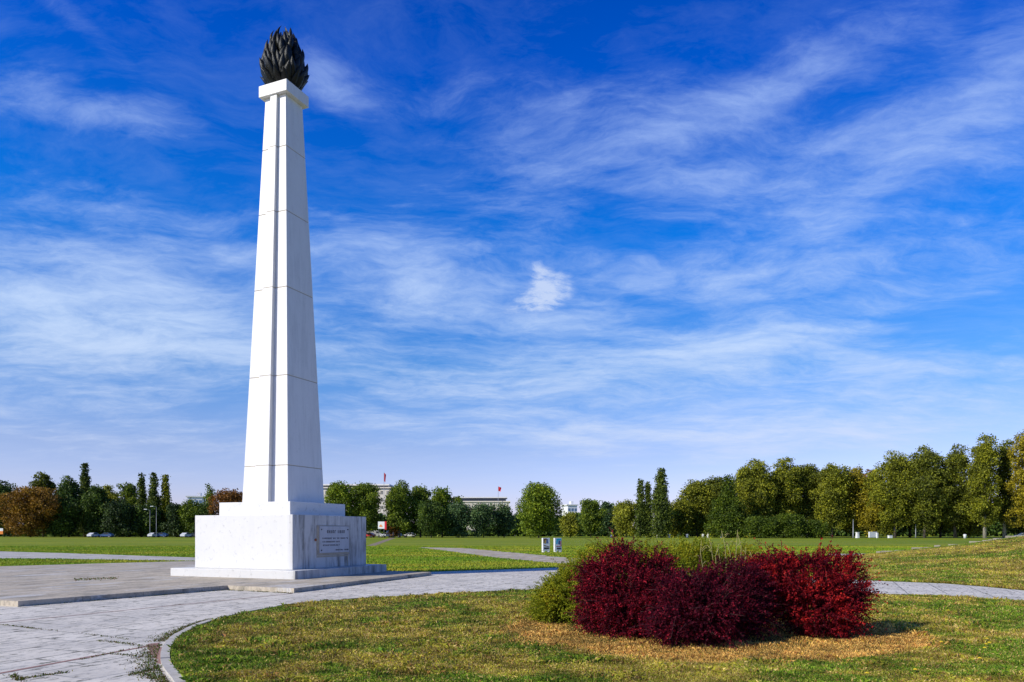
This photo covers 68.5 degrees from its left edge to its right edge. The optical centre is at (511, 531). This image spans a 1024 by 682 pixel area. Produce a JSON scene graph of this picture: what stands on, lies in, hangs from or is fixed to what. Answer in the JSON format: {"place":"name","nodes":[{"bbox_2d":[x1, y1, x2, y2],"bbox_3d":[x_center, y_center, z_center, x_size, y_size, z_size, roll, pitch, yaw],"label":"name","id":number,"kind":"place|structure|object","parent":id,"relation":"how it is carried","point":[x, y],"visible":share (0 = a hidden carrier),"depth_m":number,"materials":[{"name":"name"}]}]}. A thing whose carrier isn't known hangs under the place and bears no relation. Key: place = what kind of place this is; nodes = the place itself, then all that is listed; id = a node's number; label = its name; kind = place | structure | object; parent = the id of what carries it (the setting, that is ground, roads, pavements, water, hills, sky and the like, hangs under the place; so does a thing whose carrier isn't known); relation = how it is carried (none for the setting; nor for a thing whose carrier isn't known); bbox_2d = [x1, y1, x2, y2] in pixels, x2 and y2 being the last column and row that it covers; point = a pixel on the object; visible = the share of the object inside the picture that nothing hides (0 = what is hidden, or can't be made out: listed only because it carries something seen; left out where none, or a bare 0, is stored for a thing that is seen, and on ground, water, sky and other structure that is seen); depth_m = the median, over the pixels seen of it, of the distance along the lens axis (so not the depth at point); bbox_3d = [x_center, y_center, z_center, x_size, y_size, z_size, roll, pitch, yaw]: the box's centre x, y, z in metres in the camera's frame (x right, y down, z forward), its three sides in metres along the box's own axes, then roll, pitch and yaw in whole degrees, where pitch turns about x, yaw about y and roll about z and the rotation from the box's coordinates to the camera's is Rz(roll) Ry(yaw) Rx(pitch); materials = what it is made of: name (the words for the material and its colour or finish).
{"place":"outdoors","nodes":[
{"label":"outdoors","id":0,"kind":"place"},
{"bbox_2d":[0,551,194,560],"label":"path","id":1,"kind":"structure","parent":0,"point":[7,555],"depth_m":51.98,"materials":[{"name":"grey concrete"}]},
{"bbox_2d":[186,493,204,505],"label":"tower block","id":2,"kind":"structure","parent":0,"point":[199,498],"depth_m":430.55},
{"bbox_2d":[367,538,393,545],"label":"dirt track","id":3,"kind":"structure","parent":0,"point":[379,542],"depth_m":121.39,"materials":[{"name":"grey concrete"}]},
{"bbox_2d":[449,497,509,530],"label":"office palace","id":4,"kind":"structure","parent":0,"point":[481,500],"depth_m":401.70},
{"bbox_2d":[421,547,574,563],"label":"worn path","id":5,"kind":"structure","parent":0,"point":[515,556],"depth_m":54.19,"materials":[{"name":"grey concrete"}]},
{"bbox_2d":[0,536,1019,589],"bbox_3d":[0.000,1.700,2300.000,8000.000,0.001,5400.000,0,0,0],"label":"ground","id":6,"kind":"structure","parent":0,"point":[407,541],"depth_m":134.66,"materials":[{"name":"green plant"}]},
{"bbox_2d":[0,480,17,536],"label":"tree","id":7,"kind":"object","parent":6,"relation":"on","point":[4,488],"visible":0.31,"depth_m":260.97,"materials":[{"name":"green plant"}]},
{"bbox_2d":[0,486,66,536],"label":"tree","id":8,"kind":"object","parent":6,"relation":"on","point":[25,503],"visible":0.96,"depth_m":240.44,"materials":[{"name":"orange plant"}]},
{"bbox_2d":[28,471,56,536],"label":"tree","id":9,"kind":"object","parent":6,"relation":"on","point":[42,480],"visible":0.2,"depth_m":259.83,"materials":[{"name":"green plant"}]},
{"bbox_2d":[38,494,84,536],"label":"tree","id":10,"kind":"object","parent":6,"relation":"on","point":[68,524],"visible":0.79,"depth_m":246.02,"materials":[{"name":"green plant"}]},
{"bbox_2d":[54,475,84,536],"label":"tree","id":11,"kind":"object","parent":6,"relation":"on","point":[68,486],"visible":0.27,"depth_m":254.81,"materials":[{"name":"green plant"}]},
{"bbox_2d":[76,463,91,536],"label":"tree","id":12,"kind":"object","parent":6,"relation":"on","point":[85,481],"visible":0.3,"depth_m":263.33,"materials":[{"name":"green plant"}]},
{"bbox_2d":[87,533,99,536],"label":"parked car","id":13,"kind":"object","parent":6,"relation":"on","point":[92,534],"visible":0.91,"depth_m":235.77,"materials":[{"name":"white paint"}]},
{"bbox_2d":[79,484,114,536],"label":"tree","id":14,"kind":"object","parent":6,"relation":"on","point":[96,499],"visible":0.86,"depth_m":248.17,"materials":[{"name":"green plant"}]},
{"bbox_2d":[87,484,121,536],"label":"tree","id":15,"kind":"object","parent":6,"relation":"on","point":[112,495],"visible":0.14,"depth_m":258.74,"materials":[{"name":"green plant"}]},
{"bbox_2d":[98,533,113,536],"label":"parked car","id":16,"kind":"object","parent":6,"relation":"on","point":[106,534],"visible":0.95,"depth_m":237.17,"materials":[{"name":"blue paint"}]},
{"bbox_2d":[98,498,140,536],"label":"tree","id":17,"kind":"object","parent":6,"relation":"on","point":[118,516],"visible":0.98,"depth_m":244.06,"materials":[{"name":"green plant"}]},
{"bbox_2d":[116,481,138,536],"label":"tree","id":18,"kind":"object","parent":6,"relation":"on","point":[128,492],"visible":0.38,"depth_m":258.71,"materials":[{"name":"green plant"}]},
{"bbox_2d":[134,472,147,536],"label":"tree","id":19,"kind":"object","parent":6,"relation":"on","point":[142,496],"visible":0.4,"depth_m":255.33,"materials":[{"name":"green plant"}]},
{"bbox_2d":[130,503,164,536],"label":"tree","id":20,"kind":"object","parent":6,"relation":"on","point":[146,520],"visible":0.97,"depth_m":248.21,"materials":[{"name":"green plant"}]},
{"bbox_2d":[150,506,156,536],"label":"lamp post","id":21,"kind":"object","parent":6,"relation":"on","point":[156,519],"visible":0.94,"depth_m":237.97,"materials":[{"name":"grey metal"}]},
{"bbox_2d":[147,533,159,536],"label":"parked car","id":22,"kind":"object","parent":6,"relation":"on","point":[151,534],"visible":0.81,"depth_m":238.50,"materials":[{"name":"white paint"}]},
{"bbox_2d":[146,472,161,532],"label":"tree","id":23,"kind":"object","parent":6,"relation":"on","point":[153,499],"visible":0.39,"depth_m":254.20,"materials":[{"name":"green plant"}]},
{"bbox_2d":[154,533,168,536],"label":"parked car","id":24,"kind":"object","parent":6,"relation":"on","point":[162,534],"visible":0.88,"depth_m":240.15,"materials":[{"name":"blue paint"}]},
{"bbox_2d":[158,474,172,533],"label":"tree","id":25,"kind":"object","parent":6,"relation":"on","point":[166,493],"visible":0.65,"depth_m":255.12,"materials":[{"name":"green plant"}]},
{"bbox_2d":[157,503,187,536],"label":"tree","id":26,"kind":"object","parent":6,"relation":"on","point":[175,529],"visible":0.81,"depth_m":244.26,"materials":[{"name":"green plant"}]},
{"bbox_2d":[180,533,191,536],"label":"parked car","id":27,"kind":"object","parent":6,"relation":"on","point":[185,534],"visible":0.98,"depth_m":234.66,"materials":[{"name":"white paint"}]},
{"bbox_2d":[176,497,201,536],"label":"tree","id":28,"kind":"object","parent":6,"relation":"on","point":[189,507],"visible":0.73,"depth_m":244.13,"materials":[{"name":"green plant"}]},
{"bbox_2d":[189,502,216,532],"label":"tree","id":29,"kind":"object","parent":6,"relation":"on","point":[202,510],"visible":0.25,"depth_m":243.25,"materials":[{"name":"green plant"}]},
{"bbox_2d":[203,483,215,504],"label":"tree","id":30,"kind":"object","parent":6,"relation":"on","point":[208,495],"visible":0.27,"depth_m":257.19,"materials":[{"name":"green plant"}]},
{"bbox_2d":[0,561,430,606],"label":"platform","id":31,"kind":"structure","parent":6,"relation":"on","point":[29,585],"depth_m":23.36,"materials":[{"name":"grey stone"}]},
{"bbox_2d":[74,577,116,580],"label":"weeds","id":32,"kind":"object","parent":31,"relation":"on","point":[108,578],"visible":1,"depth_m":24.91,"materials":[{"name":"green plant"}]},
{"bbox_2d":[171,26,385,578],"bbox_3d":[-8.640,-8.874,28.480,5.552,20.947,5.552,0,0,23],"label":"obelisk","id":33,"kind":"object","parent":31,"relation":"on","point":[282,520],"visible":0.99,"depth_m":27.69,"materials":[{"name":"stone"}]},
{"bbox_2d":[207,488,242,514],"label":"tree","id":34,"kind":"object","parent":6,"relation":"on","point":[234,495],"visible":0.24,"depth_m":246.74,"materials":[{"name":"orange plant"}]},
{"bbox_2d":[324,480,354,515],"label":"tree","id":35,"kind":"object","parent":6,"relation":"on","point":[337,492],"visible":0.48,"depth_m":224.17,"materials":[{"name":"green plant"}]},
{"bbox_2d":[323,484,393,515],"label":"office palace","id":36,"kind":"structure","parent":6,"relation":"on","point":[385,488],"depth_m":330.00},
{"bbox_2d":[349,481,382,532],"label":"tree","id":37,"kind":"object","parent":6,"relation":"on","point":[366,500],"visible":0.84,"depth_m":225.58,"materials":[{"name":"green plant"}]},
{"bbox_2d":[366,533,375,536],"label":"parked car","id":38,"kind":"object","parent":6,"relation":"on","point":[371,534],"visible":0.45,"depth_m":235.06,"materials":[{"name":"red paint"}]},
{"bbox_2d":[368,530,381,536],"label":"parked van","id":39,"kind":"object","parent":6,"relation":"on","point":[377,533],"visible":0.5,"depth_m":239.23,"materials":[{"name":"white paint"}]},
{"bbox_2d":[378,521,386,529],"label":"billboard","id":40,"kind":"object","parent":6,"relation":"on","point":[382,525],"visible":1,"depth_m":221.86,"materials":[{"name":"white fabric"}]},
{"bbox_2d":[380,533,391,536],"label":"parked car","id":41,"kind":"object","parent":6,"relation":"on","point":[385,534],"visible":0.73,"depth_m":237.22,"materials":[{"name":"silver metal"}]},
{"bbox_2d":[386,517,398,537],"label":"tree","id":42,"kind":"object","parent":6,"relation":"on","point":[395,531],"visible":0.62,"depth_m":227.15,"materials":[{"name":"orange plant"}]},
{"bbox_2d":[382,480,414,537],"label":"tree","id":43,"kind":"object","parent":6,"relation":"on","point":[396,500],"visible":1,"depth_m":226.16,"materials":[{"name":"green plant"}]},
{"bbox_2d":[407,483,434,536],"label":"tree","id":44,"kind":"object","parent":6,"relation":"on","point":[420,493],"visible":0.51,"depth_m":231.79,"materials":[{"name":"green plant"}]},
{"bbox_2d":[414,500,452,537],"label":"tree","id":45,"kind":"object","parent":6,"relation":"on","point":[430,518],"visible":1,"depth_m":220.10,"materials":[{"name":"green plant"}]},
{"bbox_2d":[431,485,463,536],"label":"tree","id":46,"kind":"object","parent":6,"relation":"on","point":[442,496],"visible":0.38,"depth_m":240.57,"materials":[{"name":"green plant"}]},
{"bbox_2d":[441,500,475,537],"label":"tree","id":47,"kind":"object","parent":6,"relation":"on","point":[459,514],"visible":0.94,"depth_m":223.73,"materials":[{"name":"green plant"}]},
{"bbox_2d":[468,502,502,537],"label":"tree","id":48,"kind":"object","parent":6,"relation":"on","point":[482,516],"visible":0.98,"depth_m":223.99,"materials":[{"name":"green plant"}]},
{"bbox_2d":[491,502,518,537],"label":"tree","id":49,"kind":"object","parent":6,"relation":"on","point":[505,514],"visible":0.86,"depth_m":228.27,"materials":[{"name":"green plant"}]},
{"bbox_2d":[0,510,1015,536],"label":"wood","id":50,"kind":"object","parent":6,"relation":"on","point":[994,529],"visible":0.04,"depth_m":287.48,"materials":[{"name":"green plant"}]},
{"bbox_2d":[514,481,564,537],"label":"tree","id":51,"kind":"object","parent":6,"relation":"on","point":[536,509],"visible":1,"depth_m":211.21,"materials":[{"name":"green plant"}]},
{"bbox_2d":[542,538,549,551],"bbox_3d":[2.832,1.100,63.000,0.660,1.200,0.300,0,0,-24],"label":"poster stand","id":52,"kind":"object","parent":6,"relation":"on","point":[545,544],"visible":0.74,"depth_m":62.89,"materials":[{"name":"white plastic"}]},
{"bbox_2d":[554,538,561,551],"bbox_3d":[3.823,1.100,63.000,0.660,1.200,0.300,0,0,-24],"label":"poster stand","id":53,"kind":"object","parent":6,"relation":"on","point":[558,544],"visible":0.85,"depth_m":62.89,"materials":[{"name":"white plastic"}]},
{"bbox_2d":[557,511,582,536],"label":"tree","id":54,"kind":"object","parent":6,"relation":"on","point":[569,522],"visible":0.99,"depth_m":234.87,"materials":[{"name":"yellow plant"}]},
{"bbox_2d":[578,498,609,536],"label":"tree","id":55,"kind":"object","parent":6,"relation":"on","point":[592,515],"visible":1,"depth_m":245.94,"materials":[{"name":"green plant"}]},
{"bbox_2d":[599,500,617,536],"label":"tree","id":56,"kind":"object","parent":6,"relation":"on","point":[607,507],"visible":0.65,"depth_m":260.29,"materials":[{"name":"green plant"}]},
{"bbox_2d":[610,499,637,536],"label":"tree","id":57,"kind":"object","parent":6,"relation":"on","point":[623,515],"visible":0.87,"depth_m":231.53,"materials":[{"name":"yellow plant"}]},
{"bbox_2d":[634,478,646,537],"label":"tree","id":58,"kind":"object","parent":6,"relation":"on","point":[639,513],"visible":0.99,"depth_m":225.41,"materials":[{"name":"green plant"}]},
{"bbox_2d":[642,481,653,537],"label":"tree","id":59,"kind":"object","parent":6,"relation":"on","point":[647,501],"visible":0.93,"depth_m":225.32,"materials":[{"name":"green plant"}]},
{"bbox_2d":[650,468,675,537],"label":"tree","id":60,"kind":"object","parent":6,"relation":"on","point":[661,508],"visible":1,"depth_m":218.72,"materials":[{"name":"green plant"}]},
{"bbox_2d":[669,499,694,536],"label":"tree","id":61,"kind":"object","parent":6,"relation":"on","point":[682,520],"visible":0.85,"depth_m":234.09,"materials":[{"name":"green plant"}]},
{"bbox_2d":[676,479,718,536],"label":"tree","id":62,"kind":"object","parent":6,"relation":"on","point":[698,494],"visible":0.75,"depth_m":239.36,"materials":[{"name":"green plant"}]},
{"bbox_2d":[701,475,725,536],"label":"tree","id":63,"kind":"object","parent":6,"relation":"on","point":[715,482],"visible":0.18,"depth_m":251.80,"materials":[{"name":"green plant"}]},
{"bbox_2d":[703,474,750,537],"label":"tree","id":64,"kind":"object","parent":6,"relation":"on","point":[727,514],"visible":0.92,"depth_m":213.66,"materials":[{"name":"green plant"}]},
{"bbox_2d":[731,468,758,515],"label":"tree","id":65,"kind":"object","parent":6,"relation":"on","point":[734,480],"visible":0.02,"depth_m":247.82,"materials":[{"name":"green plant"}]},
{"bbox_2d":[732,458,779,537],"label":"tree","id":66,"kind":"object","parent":6,"relation":"on","point":[756,484],"visible":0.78,"depth_m":223.41,"materials":[{"name":"green plant"}]},
{"bbox_2d":[737,515,781,537],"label":"bush","id":67,"kind":"object","parent":6,"relation":"on","point":[758,528],"visible":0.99,"depth_m":204.26,"materials":[{"name":"green plant"}]},
{"bbox_2d":[767,456,806,537],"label":"tree","id":68,"kind":"object","parent":6,"relation":"on","point":[786,499],"visible":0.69,"depth_m":226.54,"materials":[{"name":"green plant"}]},
{"bbox_2d":[774,512,810,537],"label":"bush","id":69,"kind":"object","parent":6,"relation":"on","point":[791,526],"visible":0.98,"depth_m":203.94,"materials":[{"name":"green plant"}]},
{"bbox_2d":[794,463,821,537],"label":"tree","id":70,"kind":"object","parent":6,"relation":"on","point":[809,478],"visible":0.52,"depth_m":228.86,"materials":[{"name":"green plant"}]},
{"bbox_2d":[803,519,833,537],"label":"bush","id":71,"kind":"object","parent":6,"relation":"on","point":[817,527],"visible":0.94,"depth_m":204.57,"materials":[{"name":"green plant"}]},
{"bbox_2d":[807,462,855,537],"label":"tree","id":72,"kind":"object","parent":6,"relation":"on","point":[831,499],"visible":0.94,"depth_m":221.42,"materials":[{"name":"green plant"}]},
{"bbox_2d":[838,464,873,537],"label":"tree","id":73,"kind":"object","parent":6,"relation":"on","point":[857,476],"visible":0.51,"depth_m":223.26,"materials":[{"name":"green plant"}]},
{"bbox_2d":[858,469,875,531],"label":"tree","id":74,"kind":"object","parent":6,"relation":"on","point":[868,483],"depth_m":234.58,"materials":[{"name":"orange plant"}]},
{"bbox_2d":[868,532,877,537],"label":"notice wall","id":75,"kind":"structure","parent":6,"relation":"on","point":[872,534],"depth_m":209.77,"materials":[{"name":"white concrete"}]},
{"bbox_2d":[854,484,898,536],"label":"tree","id":76,"kind":"object","parent":6,"relation":"on","point":[870,517],"visible":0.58,"depth_m":219.93,"materials":[{"name":"green plant"}]},
{"bbox_2d":[857,449,925,537],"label":"tree","id":77,"kind":"object","parent":6,"relation":"on","point":[892,468],"visible":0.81,"depth_m":213.46,"materials":[{"name":"green plant"}]},
{"bbox_2d":[897,462,919,536],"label":"tree","id":78,"kind":"object","parent":6,"relation":"on","point":[909,528],"visible":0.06,"depth_m":235.61,"materials":[{"name":"green plant"}]},
{"bbox_2d":[884,444,960,537],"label":"tree","id":79,"kind":"object","parent":6,"relation":"on","point":[929,497],"visible":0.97,"depth_m":208.89,"materials":[{"name":"green plant"}]},
{"bbox_2d":[926,481,957,537],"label":"tree","id":80,"kind":"object","parent":6,"relation":"on","point":[940,527],"visible":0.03,"depth_m":231.72,"materials":[{"name":"green plant"}]},
{"bbox_2d":[938,443,978,537],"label":"tree","id":81,"kind":"object","parent":6,"relation":"on","point":[954,516],"visible":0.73,"depth_m":209.61,"materials":[{"name":"green plant"}]},
{"bbox_2d":[957,518,988,537],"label":"bush","id":82,"kind":"object","parent":6,"relation":"on","point":[972,527],"visible":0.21,"depth_m":213.76,"materials":[{"name":"green plant"}]},
{"bbox_2d":[960,432,1007,537],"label":"tree","id":83,"kind":"object","parent":6,"relation":"on","point":[982,471],"visible":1,"depth_m":202.67,"materials":[{"name":"green plant"}]},
{"bbox_2d":[992,439,1021,537],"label":"tree","id":84,"kind":"object","parent":6,"relation":"on","point":[1005,469],"visible":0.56,"depth_m":206.65,"materials":[{"name":"green plant"}]},
{"bbox_2d":[1000,429,1023,527],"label":"tree","id":85,"kind":"object","parent":6,"relation":"on","point":[1018,470],"visible":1,"depth_m":200.65,"materials":[{"name":"green plant"}]},
{"bbox_2d":[1006,501,1023,535],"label":"tree","id":86,"kind":"object","parent":6,"relation":"on","point":[1018,530],"visible":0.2,"depth_m":220.25,"materials":[{"name":"green plant"}]},
{"bbox_2d":[0,568,1023,681],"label":"pavement","id":87,"kind":"structure","parent":0,"point":[21,647],"depth_m":15.45,"materials":[{"name":"stone"}]},
{"bbox_2d":[0,646,145,673],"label":"brick line","id":88,"kind":"object","parent":87,"relation":"on","point":[62,661],"visible":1,"depth_m":9.74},
{"bbox_2d":[0,593,292,622],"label":"brick line","id":89,"kind":"object","parent":87,"relation":"on","point":[130,609],"visible":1,"depth_m":16.20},
{"bbox_2d":[146,642,161,663],"bbox_3d":[-4.960,1.692,10.522,0.259,0.001,2.186,0,0,-28],"label":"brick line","id":90,"kind":"object","parent":87,"relation":"on","point":[158,656],"visible":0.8,"depth_m":10.72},
{"bbox_2d":[1,575,430,681],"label":"weeds","id":91,"kind":"object","parent":87,"relation":"on","point":[153,675],"visible":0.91,"depth_m":10.26,"materials":[{"name":"green plant"}]},
{"bbox_2d":[160,596,385,681],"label":"kerb","id":92,"kind":"structure","parent":87,"relation":"on","point":[172,673],"depth_m":10.11,"materials":[{"name":"concrete"}]},
{"bbox_2d":[0,0,1023,523],"label":"sky","id":93,"kind":"structure","parent":0,"point":[586,249],"materials":[{"name":"blue"}]},
{"bbox_2d":[560,501,578,516],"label":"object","id":94,"kind":"structure","parent":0,"point":[570,506],"depth_m":460.51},
{"bbox_2d":[166,588,1023,681],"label":"lawn","id":95,"kind":"structure","parent":0,"point":[597,638],"depth_m":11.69,"materials":[{"name":"plant"}]},
{"bbox_2d":[517,545,637,623],"bbox_3d":[1.283,1.308,14.562,2.162,2.101,2.871,0,0,34],"label":"barberry shrub","id":96,"kind":"object","parent":95,"relation":"on","point":[551,602],"visible":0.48,"depth_m":13.99,"materials":[{"name":"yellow plant"}]},
{"bbox_2d":[561,527,688,639],"bbox_3d":[1.939,0.908,12.751,2.166,2.008,2.665,0,0,21],"label":"barberry shrub","id":97,"kind":"object","parent":95,"relation":"on","point":[606,602],"visible":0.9,"depth_m":12.36,"materials":[{"name":"red plant"}]},
{"bbox_2d":[560,529,765,583],"bbox_3d":[3.072,0.835,15.031,4.544,1.804,1.900,0,0,5],"label":"barberry shrub","id":98,"kind":"object","parent":95,"relation":"on","point":[685,550],"visible":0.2,"depth_m":14.86,"materials":[{"name":"green plant"}]},
{"bbox_2d":[627,542,788,648],"bbox_3d":[3.069,1.004,11.661,2.828,1.677,2.761,0,0,0],"label":"barberry shrub","id":99,"kind":"object","parent":95,"relation":"on","point":[709,605],"visible":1,"depth_m":11.29,"materials":[{"name":"red plant"}]},
{"bbox_2d":[728,535,891,640],"bbox_3d":[4.785,0.981,12.758,2.958,1.875,2.379,0,0,29],"label":"barberry shrub","id":100,"kind":"object","parent":95,"relation":"on","point":[833,597],"visible":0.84,"depth_m":12.19,"materials":[{"name":"red plant"}]},
{"bbox_2d":[694,530,755,566],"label":"tall grass","id":101,"kind":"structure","parent":0,"point":[725,550],"depth_m":13.62,"materials":[{"name":"green plant"}]},
{"bbox_2d":[837,536,1023,589],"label":"grass bank","id":102,"kind":"structure","parent":0,"point":[959,559],"depth_m":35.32,"materials":[{"name":"green plant"}]},
{"bbox_2d":[854,535,1023,554],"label":"stone edging","id":103,"kind":"object","parent":102,"relation":"on","point":[948,544],"visible":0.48,"depth_m":48.98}
]}

